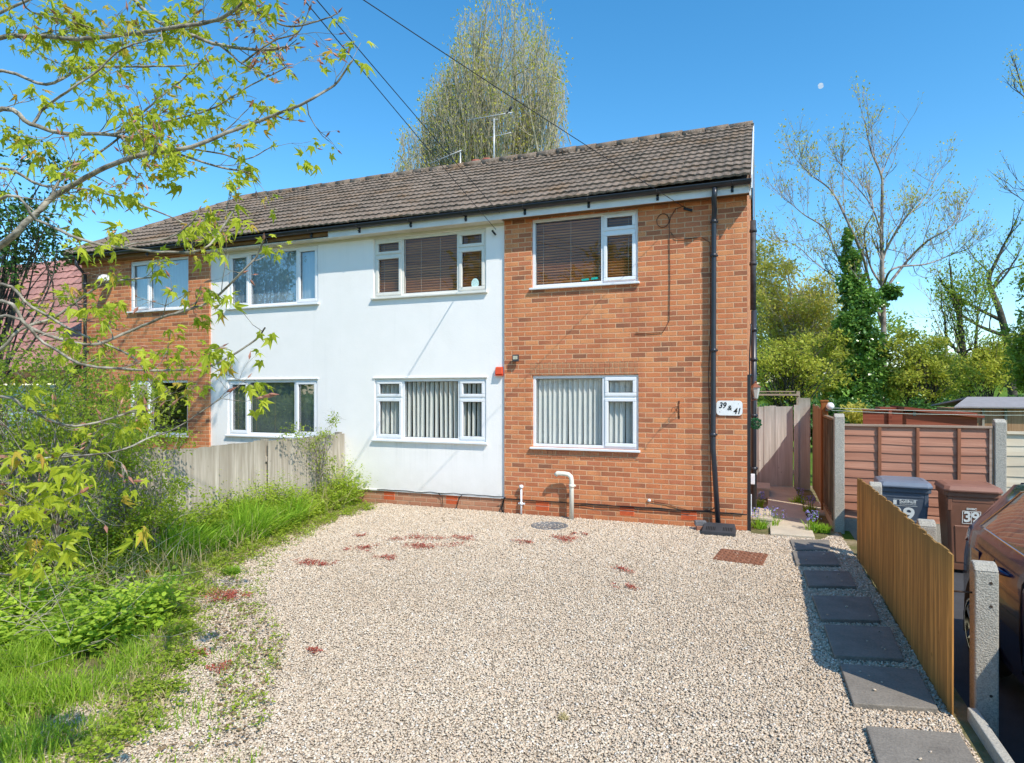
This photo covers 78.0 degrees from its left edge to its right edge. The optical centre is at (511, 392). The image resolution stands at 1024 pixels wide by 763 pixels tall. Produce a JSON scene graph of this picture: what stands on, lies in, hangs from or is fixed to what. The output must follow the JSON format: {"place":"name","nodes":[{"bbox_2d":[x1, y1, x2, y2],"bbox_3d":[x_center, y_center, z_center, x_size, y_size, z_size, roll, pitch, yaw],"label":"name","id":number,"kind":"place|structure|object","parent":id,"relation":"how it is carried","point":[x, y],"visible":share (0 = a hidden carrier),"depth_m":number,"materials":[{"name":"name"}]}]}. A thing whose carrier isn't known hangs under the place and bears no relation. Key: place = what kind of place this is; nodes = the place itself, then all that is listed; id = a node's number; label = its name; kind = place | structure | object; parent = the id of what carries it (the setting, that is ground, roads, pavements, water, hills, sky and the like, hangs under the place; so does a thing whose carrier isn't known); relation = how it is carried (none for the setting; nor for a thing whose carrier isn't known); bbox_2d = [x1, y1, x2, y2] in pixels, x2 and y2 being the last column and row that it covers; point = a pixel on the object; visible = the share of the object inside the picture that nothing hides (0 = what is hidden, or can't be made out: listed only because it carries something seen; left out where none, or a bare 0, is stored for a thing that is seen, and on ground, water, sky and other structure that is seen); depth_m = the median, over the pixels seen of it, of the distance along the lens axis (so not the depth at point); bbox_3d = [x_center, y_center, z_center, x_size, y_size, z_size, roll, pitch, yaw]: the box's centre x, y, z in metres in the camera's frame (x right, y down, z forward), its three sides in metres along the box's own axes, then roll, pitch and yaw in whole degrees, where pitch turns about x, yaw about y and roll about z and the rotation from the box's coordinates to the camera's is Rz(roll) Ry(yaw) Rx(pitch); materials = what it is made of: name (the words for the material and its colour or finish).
{"place":"outdoors","nodes":[
{"label":"outdoors","id":0,"kind":"place"},
{"bbox_2d":[0,503,994,762],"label":"garden soil","id":1,"kind":"structure","parent":0,"point":[968,731],"depth_m":4.01,"materials":[{"name":"soil"}]},
{"bbox_2d":[0,124,81,460],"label":"dark leaved tree","id":2,"kind":"object","parent":1,"relation":"on","point":[16,260],"visible":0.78,"depth_m":10.64,"materials":[{"name":"green plant"}]},
{"bbox_2d":[0,320,156,578],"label":"hawthorn shrub","id":3,"kind":"object","parent":1,"relation":"on","point":[18,443],"visible":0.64,"depth_m":6.21,"materials":[{"name":"green plant"}]},
{"bbox_2d":[1,381,173,457],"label":"hedge shrub","id":4,"kind":"object","parent":1,"relation":"on","point":[40,396],"visible":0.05,"depth_m":11.07,"materials":[{"name":"green plant"}]},
{"bbox_2d":[0,335,187,458],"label":"hedge shrub","id":5,"kind":"object","parent":1,"relation":"on","point":[102,401],"visible":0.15,"depth_m":8.78,"materials":[{"name":"green plant"}]},
{"bbox_2d":[0,555,202,655],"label":"bramble","id":6,"kind":"object","parent":1,"relation":"on","point":[154,599],"visible":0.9,"depth_m":5.08,"materials":[{"name":"green plant"}]},
{"bbox_2d":[0,521,214,666],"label":"dead stems","id":7,"kind":"object","parent":1,"relation":"on","point":[33,614],"visible":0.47,"depth_m":5.04,"materials":[{"name":"brown plant"}]},
{"bbox_2d":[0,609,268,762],"bbox_3d":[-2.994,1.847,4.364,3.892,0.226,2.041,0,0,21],"label":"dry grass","id":8,"kind":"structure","parent":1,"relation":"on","point":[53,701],"depth_m":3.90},
{"bbox_2d":[0,600,269,762],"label":"rough grass","id":9,"kind":"structure","parent":1,"relation":"on","point":[37,691],"depth_m":3.98,"materials":[{"name":"plant"}]},
{"bbox_2d":[64,414,232,558],"bbox_3d":[-4.148,1.155,7.346,1.256,1.820,2.034,0,0,21],"label":"hawthorn shrub","id":10,"kind":"object","parent":1,"relation":"on","point":[141,518],"visible":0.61,"depth_m":7.16,"materials":[{"name":"green plant"}]},
{"bbox_2d":[0,432,343,583],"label":"weathered fence","id":11,"kind":"object","parent":1,"relation":"on","point":[202,466],"visible":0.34,"depth_m":8.85,"materials":[{"name":"grey wood"}]},
{"bbox_2d":[0,486,366,620],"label":"straw stems","id":12,"kind":"object","parent":1,"relation":"on","point":[182,563],"visible":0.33,"depth_m":6.64,"materials":[{"name":"beige plant"}]},
{"bbox_2d":[0,453,370,623],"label":"leafy weeds","id":13,"kind":"object","parent":1,"relation":"on","point":[336,497],"visible":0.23,"depth_m":7.25,"materials":[{"name":"green plant"}]},
{"bbox_2d":[0,0,377,585],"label":"sycamore tree","id":14,"kind":"object","parent":1,"relation":"on","point":[36,514],"visible":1,"depth_m":4.08,"materials":[{"name":"green plant"}]},
{"bbox_2d":[0,442,377,601],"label":"fine weeds","id":15,"kind":"object","parent":1,"relation":"on","point":[96,580],"visible":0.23,"depth_m":7.24,"materials":[{"name":"green plant"}]},
{"bbox_2d":[92,488,324,561],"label":"tall grass","id":16,"kind":"structure","parent":1,"relation":"on","point":[194,534],"depth_m":7.84,"materials":[{"name":"plant"}]},
{"bbox_2d":[275,406,344,499],"bbox_3d":[-3.236,1.139,10.261,0.539,1.828,1.511,0,0,15],"label":"climbing rambler","id":17,"kind":"object","parent":1,"relation":"on","point":[319,469],"visible":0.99,"depth_m":10.43,"materials":[{"name":"green plant"}]},
{"bbox_2d":[0,503,981,762],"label":"gravel drive","id":18,"kind":"structure","parent":1,"relation":"on","point":[836,534],"depth_m":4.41,"materials":[{"name":"gravel"}]},
{"bbox_2d":[17,502,380,762],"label":"fringe grass","id":19,"kind":"structure","parent":18,"relation":"on","point":[166,676],"depth_m":4.26,"materials":[{"name":"plant"}]},
{"bbox_2d":[74,516,341,750],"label":"leaf litter","id":20,"kind":"object","parent":18,"relation":"on","point":[220,704],"visible":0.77,"depth_m":4.67,"materials":[{"name":"plant"}]},
{"bbox_2d":[54,500,377,762],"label":"fringe weeds","id":21,"kind":"object","parent":18,"relation":"on","point":[171,643],"visible":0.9,"depth_m":4.38,"materials":[{"name":"green plant"}]},
{"bbox_2d":[198,587,237,602],"bbox_3d":[-2.889,1.923,6.061,0.724,0.034,0.434,0,0,21],"label":"stonecrop patch","id":22,"kind":"object","parent":18,"relation":"on","point":[219,593],"visible":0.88,"depth_m":6.01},
{"bbox_2d":[205,660,231,672],"bbox_3d":[-2.049,1.922,4.426,0.187,0.034,0.188,0,0,-33],"label":"stonecrop patch","id":23,"kind":"object","parent":18,"relation":"on","point":[221,664],"visible":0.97,"depth_m":4.43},
{"bbox_2d":[205,589,257,601],"bbox_3d":[-2.648,1.923,5.970,0.408,0.035,0.371,0,0,21],"label":"stonecrop patch","id":24,"kind":"object","parent":18,"relation":"on","point":[229,594],"visible":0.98,"depth_m":5.99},
{"bbox_2d":[136,523,327,762],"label":"ground weeds","id":25,"kind":"object","parent":18,"relation":"on","point":[230,677],"visible":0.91,"depth_m":4.99,"materials":[{"name":"green plant"}]},
{"bbox_2d":[223,565,241,575],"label":"grass tuft","id":26,"kind":"object","parent":18,"relation":"on","point":[235,572],"visible":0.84,"depth_m":6.75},
{"bbox_2d":[291,557,319,565],"bbox_3d":[-2.349,1.923,7.191,0.427,0.032,0.280,0,0,41],"label":"stonecrop patch","id":27,"kind":"object","parent":18,"relation":"on","point":[312,560],"visible":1,"depth_m":7.17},
{"bbox_2d":[386,533,469,549],"bbox_3d":[-1.106,1.922,8.191,0.798,0.037,1.166,0,0,-38],"label":"stonecrop patch","id":28,"kind":"object","parent":18,"relation":"on","point":[423,544],"visible":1,"depth_m":8.07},
{"bbox_2d":[531,521,567,529],"bbox_3d":[0.545,1.951,9.209,0.540,0.038,0.540,0,0,21],"label":"inspection cover","id":29,"kind":"object","parent":18,"relation":"on","point":[553,525],"visible":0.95,"depth_m":9.21,"materials":[{"name":"grey metal"}]},
{"bbox_2d":[556,711,570,720],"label":"grass tuft","id":30,"kind":"object","parent":18,"relation":"on","point":[563,716],"visible":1,"depth_m":3.77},
{"bbox_2d":[548,534,580,542],"bbox_3d":[0.694,1.922,8.358,0.460,0.035,0.448,0,0,21],"label":"stonecrop patch","id":31,"kind":"object","parent":18,"relation":"on","point":[566,537],"visible":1,"depth_m":8.36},
{"bbox_2d":[696,526,702,530],"bbox_3d":[2.678,1.915,8.926,0.150,0.065,0.105,0,0,7],"label":"loose brick","id":32,"kind":"object","parent":18,"relation":"on","point":[699,528],"visible":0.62,"depth_m":8.88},
{"bbox_2d":[694,520,705,525],"bbox_3d":[2.670,1.850,8.961,0.150,0.065,0.105,0,0,7],"label":"loose brick","id":33,"kind":"object","parent":32,"relation":"on","point":[699,522],"visible":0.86,"depth_m":8.91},
{"bbox_2d":[701,522,735,536],"bbox_3d":[2.858,1.891,8.727,0.440,0.118,0.320,0,0,21],"label":"gully cover","id":34,"kind":"object","parent":18,"relation":"on","point":[719,529],"visible":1,"depth_m":8.66,"materials":[{"name":"black plastic"}]},
{"bbox_2d":[713,548,767,565],"bbox_3d":[2.706,1.950,7.467,0.546,0.039,0.577,0,0,28],"label":"drain cover","id":35,"kind":"object","parent":18,"relation":"on","point":[743,557],"visible":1,"depth_m":7.44,"materials":[{"name":"metal"}]},
{"bbox_2d":[790,539,829,550],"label":"stepping slab","id":36,"kind":"structure","parent":18,"relation":"on","point":[807,545],"depth_m":7.95,"materials":[{"name":"stone"}]},
{"bbox_2d":[792,551,839,567],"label":"stepping slab","id":37,"kind":"structure","parent":18,"relation":"on","point":[818,558],"depth_m":7.29,"materials":[{"name":"stone"}]},
{"bbox_2d":[804,570,855,589],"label":"stepping slab","id":38,"kind":"structure","parent":18,"relation":"on","point":[817,579],"depth_m":6.47,"materials":[{"name":"stone"}]},
{"bbox_2d":[812,595,879,624],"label":"stepping slab","id":39,"kind":"structure","parent":18,"relation":"on","point":[856,610],"depth_m":5.58,"materials":[{"name":"stone"}]},
{"bbox_2d":[824,624,903,662],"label":"stepping slab","id":40,"kind":"structure","parent":18,"relation":"on","point":[848,642],"depth_m":4.82,"materials":[{"name":"stone"}]},
{"bbox_2d":[840,664,937,713],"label":"stepping slab","id":41,"kind":"structure","parent":18,"relation":"on","point":[902,689],"depth_m":4.09,"materials":[{"name":"stone"}]},
{"bbox_2d":[866,726,976,762],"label":"stepping slab","id":42,"kind":"structure","parent":18,"relation":"on","point":[893,745],"depth_m":3.42,"materials":[{"name":"stone"}]},
{"bbox_2d":[0,0,1023,384],"label":"sky","id":43,"kind":"structure","parent":0,"point":[640,68],"materials":[{"name":"blue"}]},
{"bbox_2d":[3,367,1023,539],"bbox_3d":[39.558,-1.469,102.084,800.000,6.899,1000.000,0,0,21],"label":"ground","id":44,"kind":"structure","parent":0,"point":[847,535],"depth_m":51.64,"materials":[{"name":"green plant"}]},
{"bbox_2d":[0,260,81,455],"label":"neighbour bungalow","id":45,"kind":"object","parent":44,"relation":"on","point":[70,275],"visible":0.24,"depth_m":15.98,"materials":[{"name":"red ceramic"}]},
{"bbox_2d":[3,385,71,455],"bbox_3d":[-11.010,0.874,14.535,2.780,2.092,0.030,0,0,21],"label":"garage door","id":46,"kind":"structure","parent":45,"relation":"in","point":[20,387],"depth_m":14.63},
{"bbox_2d":[61,120,757,530],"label":"semi detached house","id":47,"kind":"structure","parent":44,"relation":"on","point":[399,340],"depth_m":10.49,"materials":[{"name":"orange brick"}]},
{"bbox_2d":[127,256,187,312],"bbox_3d":[-7.261,-2.208,13.042,1.710,1.085,0.195,0,0,21],"label":"window","id":48,"kind":"structure","parent":47,"relation":"in","point":[142,288],"depth_m":13.12,"materials":[{"name":"white plastic"}]},
{"bbox_2d":[131,380,188,437],"bbox_3d":[-7.287,0.327,13.031,1.710,1.155,0.155,0,0,21],"label":"window","id":49,"kind":"structure","parent":47,"relation":"in","point":[171,381],"depth_m":13.00,"materials":[{"name":"white plastic"}]},
{"bbox_2d":[225,379,316,438],"bbox_3d":[-4.558,0.307,12.032,2.200,1.095,0.192,0,0,21],"label":"window","id":50,"kind":"structure","parent":47,"relation":"in","point":[296,399],"depth_m":12.08,"materials":[{"name":"white plastic"}]},
{"bbox_2d":[225,246,319,309],"bbox_3d":[-4.549,-2.163,12.029,2.220,1.095,0.194,0,0,21],"label":"window","id":51,"kind":"structure","parent":47,"relation":"in","point":[294,281],"depth_m":12.09,"materials":[{"name":"white plastic"}]},
{"bbox_2d":[304,0,495,229],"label":"overhead cable","id":52,"kind":"object","parent":47,"relation":"attached to","point":[394,108],"visible":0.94,"depth_m":6.68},
{"bbox_2d":[316,0,497,210],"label":"overhead cable","id":53,"kind":"object","parent":47,"relation":"attached to","point":[400,98],"visible":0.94,"depth_m":6.54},
{"bbox_2d":[370,228,487,299],"bbox_3d":[-1.420,-2.172,10.819,2.230,1.075,0.206,0,0,21],"label":"window","id":54,"kind":"structure","parent":47,"relation":"in","point":[468,248],"depth_m":10.87,"materials":[{"name":"white plastic"}]},
{"bbox_2d":[371,378,487,444],"bbox_3d":[-1.406,0.307,10.825,2.210,1.095,0.228,0,0,21],"label":"window","id":55,"kind":"structure","parent":47,"relation":"in","point":[400,397],"depth_m":10.89,"materials":[{"name":"white plastic"}]},
{"bbox_2d":[467,110,512,157],"bbox_3d":[-0.547,-6.044,15.642,1.250,1.589,0.320,0,0,21],"label":"tv aerial","id":56,"kind":"object","parent":47,"relation":"attached to","point":[493,120],"visible":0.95,"depth_m":15.59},
{"bbox_2d":[494,367,503,375],"bbox_3d":[-0.210,-0.346,10.259,0.140,0.148,0.070,0,0,21],"label":"alarm box","id":57,"kind":"object","parent":47,"relation":"attached to","point":[498,371],"visible":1,"depth_m":10.24,"materials":[{"name":"red plastic"}]},
{"bbox_2d":[363,0,684,207],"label":"overhead cable","id":58,"kind":"object","parent":47,"relation":"attached to","point":[509,95],"visible":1,"depth_m":6.63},
{"bbox_2d":[529,209,639,289],"bbox_3d":[1.115,-2.188,9.790,1.740,1.125,0.206,0,0,21],"label":"window","id":59,"kind":"structure","parent":47,"relation":"in","point":[628,230],"depth_m":9.82,"materials":[{"name":"white plastic"}]},
{"bbox_2d":[530,375,640,452],"bbox_3d":[1.126,0.312,9.791,1.740,1.165,0.217,0,0,21],"label":"window","id":60,"kind":"structure","parent":47,"relation":"in","point":[602,399],"depth_m":9.84,"materials":[{"name":"white plastic"}]},
{"bbox_2d":[716,401,742,415],"bbox_3d":[3.083,0.220,8.960,0.350,0.210,0.014,0,0,21],"label":"house number sign","id":61,"kind":"object","parent":47,"relation":"attached to","point":[734,408],"visible":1,"depth_m":8.96,"materials":[{"name":"ceramic"}]},
{"bbox_2d":[751,381,760,400],"bbox_3d":[3.546,-0.022,9.243,0.185,0.296,0.130,0,0,21],"label":"wall lantern","id":62,"kind":"object","parent":47,"relation":"attached to","point":[755,387],"depth_m":9.21,"materials":[{"name":"white glass"}]},
{"bbox_2d":[751,397,761,429],"bbox_3d":[3.520,0.307,9.129,0.191,0.482,0.189,0,0,-13],"label":"hanging topiary ball","id":63,"kind":"object","parent":47,"relation":"hanging from","point":[755,418],"visible":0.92,"depth_m":9.10,"materials":[{"name":"green plant"}]},
{"bbox_2d":[389,0,575,171],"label":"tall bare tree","id":64,"kind":"object","parent":44,"relation":"on","point":[471,139],"visible":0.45,"depth_m":31.01,"materials":[{"name":"green plant"}]},
{"bbox_2d":[758,391,799,404],"bbox_3d":[6.065,0.958,14.476,0.970,1.985,0.140,0,0,21],"label":"pergola","id":65,"kind":"object","parent":44,"relation":"on","point":[797,394],"visible":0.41,"depth_m":14.35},
{"bbox_2d":[756,232,856,396],"bbox_3d":[13.480,-2.911,29.825,6.334,9.938,6.289,0,0,21],"label":"olive budding tree","id":66,"kind":"object","parent":44,"relation":"on","point":[790,320],"visible":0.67,"depth_m":29.06,"materials":[{"name":"green plant"}]},
{"bbox_2d":[757,324,873,406],"bbox_3d":[11.262,-0.335,24.926,5.444,4.825,3.518,0,0,-5],"label":"fresh green tree","id":67,"kind":"object","parent":44,"relation":"on","point":[773,367],"visible":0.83,"depth_m":24.36,"materials":[{"name":"green plant"}]},
{"bbox_2d":[757,277,942,399],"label":"hill tree","id":68,"kind":"object","parent":44,"relation":"on","point":[899,321],"visible":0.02,"depth_m":58.76,"materials":[{"name":"green plant"}]},
{"bbox_2d":[840,398,873,423],"bbox_3d":[7.701,0.487,14.001,0.842,0.734,0.885,0,0,21],"label":"garden shrub","id":69,"kind":"object","parent":44,"relation":"on","point":[857,418],"visible":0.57,"depth_m":13.95,"materials":[{"name":"yellow plant"}]},
{"bbox_2d":[753,71,1000,406],"bbox_3d":[14.923,-6.315,25.937,10.780,14.022,4.903,0,0,-2],"label":"sparse budding tree","id":70,"kind":"object","parent":44,"relation":"on","point":[881,274],"visible":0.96,"depth_m":25.89,"materials":[{"name":"grey plant"}]},
{"bbox_2d":[823,220,904,407],"bbox_3d":[13.808,-2.873,24.786,3.064,8.098,3.003,0,0,21],"label":"ivy","id":71,"kind":"object","parent":70,"relation":"attached to","point":[860,303],"visible":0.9,"depth_m":24.62,"materials":[{"name":"green plant"}]},
{"bbox_2d":[861,409,904,424],"bbox_3d":[7.535,1.140,12.820,0.770,1.620,0.100,0,0,21],"label":"brown fence","id":72,"kind":"object","parent":44,"relation":"on","point":[889,416],"visible":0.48,"depth_m":12.82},
{"bbox_2d":[759,389,1023,444],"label":"garden hedge","id":73,"kind":"object","parent":44,"relation":"on","point":[910,404],"visible":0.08,"depth_m":20.81,"materials":[{"name":"green plant"}]},
{"bbox_2d":[876,325,988,405],"bbox_3d":[15.892,-0.311,23.956,4.061,4.745,2.990,0,0,6],"label":"yellow green tree","id":74,"kind":"object","parent":44,"relation":"on","point":[926,376],"visible":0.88,"depth_m":23.60,"materials":[{"name":"green plant"}]},
{"bbox_2d":[904,279,983,385],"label":"hazy bare tree","id":75,"kind":"object","parent":44,"relation":"on","point":[938,325],"visible":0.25,"depth_m":55.13,"materials":[{"name":"green plant"}]},
{"bbox_2d":[900,346,1019,368],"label":"hill tree","id":76,"kind":"object","parent":44,"relation":"on","point":[956,355],"visible":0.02,"depth_m":57.79,"materials":[{"name":"green plant"}]},
{"bbox_2d":[918,240,1013,396],"bbox_3d":[19.818,-2.906,27.297,3.862,7.532,3.727,0,0,35],"label":"twin trunk tree","id":77,"kind":"object","parent":44,"relation":"on","point":[954,297],"visible":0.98,"depth_m":27.60,"materials":[{"name":"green plant"}]},
{"bbox_2d":[924,200,1023,396],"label":"dark leaning tree","id":78,"kind":"object","parent":44,"relation":"on","point":[1000,317],"visible":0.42,"depth_m":29.85,"materials":[{"name":"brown plant"}]},
{"bbox_2d":[940,332,1013,398],"bbox_3d":[19.924,-0.307,26.921,4.205,4.740,2.644,0,0,1],"label":"leafy undergrowth tree","id":79,"kind":"object","parent":44,"relation":"on","point":[983,355],"visible":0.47,"depth_m":26.52,"materials":[{"name":"green plant"}]},
{"bbox_2d":[967,708,1014,762],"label":"edging kerb","id":80,"kind":"structure","parent":44,"relation":"on","point":[991,743],"depth_m":3.48,"materials":[{"name":"concrete"}]},
{"bbox_2d":[985,44,1023,208],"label":"overhanging edge tree","id":81,"kind":"object","parent":44,"relation":"on","point":[1022,88],"visible":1,"depth_m":19.78,"materials":[{"name":"green plant"}]},
{"bbox_2d":[994,255,1023,392],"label":"edge tree","id":82,"kind":"object","parent":44,"relation":"on","point":[1015,351],"visible":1,"depth_m":22.19,"materials":[{"name":"green plant"}]},
{"bbox_2d":[767,486,824,538],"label":"path","id":83,"kind":"structure","parent":0,"point":[791,524],"depth_m":10.10,"materials":[{"name":"concrete"}]},
{"bbox_2d":[757,398,809,489],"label":"garden gate","id":84,"kind":"structure","parent":83,"relation":"on","point":[775,449],"depth_m":12.86,"materials":[{"name":"brown wood"}]},
{"bbox_2d":[787,487,806,504],"bbox_3d":[4.990,1.806,11.057,0.399,0.290,0.412,0,0,42],"label":"bluebell clump","id":85,"kind":"object","parent":83,"relation":"on","point":[798,499],"visible":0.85,"depth_m":11.02,"materials":[{"name":"green plant"}]},
{"bbox_2d":[800,495,819,514],"bbox_3d":[4.814,1.804,10.146,0.371,0.293,0.438,0,0,14],"label":"bluebell clump","id":86,"kind":"object","parent":83,"relation":"on","point":[809,508],"visible":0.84,"depth_m":10.17,"materials":[{"name":"purple plant"}]},
{"bbox_2d":[750,485,843,538],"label":"side border soil","id":87,"kind":"structure","parent":0,"point":[820,518],"depth_m":9.75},
{"bbox_2d":[757,491,765,507],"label":"bluebell clump","id":88,"kind":"object","parent":87,"relation":"on","point":[760,503],"visible":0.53,"depth_m":10.61,"materials":[{"name":"green plant"}]},
{"bbox_2d":[751,508,772,528],"bbox_3d":[3.741,1.887,9.500,0.315,0.165,0.800,0,0,21],"label":"door step","id":89,"kind":"object","parent":87,"relation":"on","point":[768,518],"depth_m":9.17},
{"bbox_2d":[751,507,772,528],"bbox_3d":[3.575,1.807,9.095,0.397,0.288,0.421,0,0,21],"label":"bluebell clump","id":90,"kind":"object","parent":87,"relation":"on","point":[758,525],"visible":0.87,"depth_m":9.07,"materials":[{"name":"green plant"}]},
{"bbox_2d":[757,482,770,498],"bbox_3d":[4.734,1.865,12.032,0.340,0.210,0.740,0,0,21],"label":"door step","id":91,"kind":"object","parent":87,"relation":"on","point":[764,487],"depth_m":11.71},
{"bbox_2d":[765,506,786,525],"bbox_3d":[3.715,1.807,9.207,0.544,0.288,0.401,0,0,21],"label":"bluebell clump","id":92,"kind":"object","parent":87,"relation":"on","point":[774,520],"visible":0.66,"depth_m":9.17,"materials":[{"name":"purple plant"}]},
{"bbox_2d":[802,510,822,532],"bbox_3d":[4.208,1.805,8.838,0.325,0.291,0.391,0,0,11],"label":"bluebell clump","id":93,"kind":"object","parent":87,"relation":"on","point":[812,527],"visible":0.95,"depth_m":8.86,"materials":[{"name":"green plant"}]},
{"bbox_2d":[812,400,828,509],"bbox_3d":[5.555,1.038,11.466,0.120,1.825,2.460,0,0,21],"label":"passage fence","id":94,"kind":"object","parent":87,"relation":"on","point":[817,459],"visible":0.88,"depth_m":11.26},
{"bbox_2d":[831,408,1023,415],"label":"washing line","id":95,"kind":"object","parent":94,"relation":"attached to","point":[924,410],"visible":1,"depth_m":11.01,"materials":[{"name":"plastic"}]},
{"bbox_2d":[814,522,838,532],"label":"grass tuft","id":96,"kind":"object","parent":87,"relation":"on","point":[826,529],"visible":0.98,"depth_m":8.77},
{"bbox_2d":[823,415,832,528],"bbox_3d":[4.868,1.167,9.673,0.080,1.605,1.400,0,0,21],"label":"ribbed panel fence","id":97,"kind":"object","parent":87,"relation":"on","point":[828,464],"visible":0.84,"depth_m":9.55,"materials":[{"name":"wood"}]},
{"bbox_2d":[875,405,984,425],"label":"red shed","id":98,"kind":"structure","parent":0,"point":[930,418],"depth_m":15.39,"materials":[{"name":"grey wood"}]},
{"bbox_2d":[931,397,1023,430],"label":"brown shed","id":99,"kind":"structure","parent":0,"point":[1014,421],"depth_m":16.39,"materials":[{"name":"grey fabric"}]},
{"bbox_2d":[954,569,1023,762],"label":"neighbour driveway","id":100,"kind":"structure","parent":0,"point":[1011,713],"depth_m":4.73,"materials":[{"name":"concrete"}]},
{"bbox_2d":[873,476,932,523],"bbox_3d":[5.116,1.679,8.296,0.604,1.102,0.683,0,0,25],"label":"grey wheelie bin","id":101,"kind":"object","parent":100,"relation":"on","point":[909,496],"visible":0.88,"depth_m":8.02,"materials":[{"name":"plastic"}]},
{"bbox_2d":[833,413,1006,542],"bbox_3d":[5.579,1.284,8.752,2.080,1.972,0.290,0,0,15],"label":"waney panel fence","id":102,"kind":"object","parent":100,"relation":"on","point":[868,453],"visible":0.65,"depth_m":8.77,"materials":[{"name":"wood"}]},
{"bbox_2d":[857,478,998,738],"bbox_3d":[3.494,1.617,5.634,0.277,1.306,4.035,0,0,21],"label":"timber fence","id":103,"kind":"object","parent":100,"relation":"on","point":[906,562],"visible":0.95,"depth_m":4.28,"materials":[{"name":"wood"}]},
{"bbox_2d":[934,479,1002,569],"bbox_3d":[5.699,1.679,7.919,0.604,1.102,0.683,0,0,24],"label":"brown wheelie bin","id":104,"kind":"object","parent":100,"relation":"on","point":[963,505],"visible":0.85,"depth_m":7.74,"materials":[{"name":"plastic"}]},
{"bbox_2d":[963,483,1023,684],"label":"parked car","id":105,"kind":"object","parent":100,"relation":"on","point":[995,532],"visible":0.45,"depth_m":4.70,"materials":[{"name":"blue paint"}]},
{"bbox_2d":[1007,431,1023,490],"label":"cream fence","id":106,"kind":"object","parent":100,"relation":"on","point":[1015,457],"visible":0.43,"depth_m":8.36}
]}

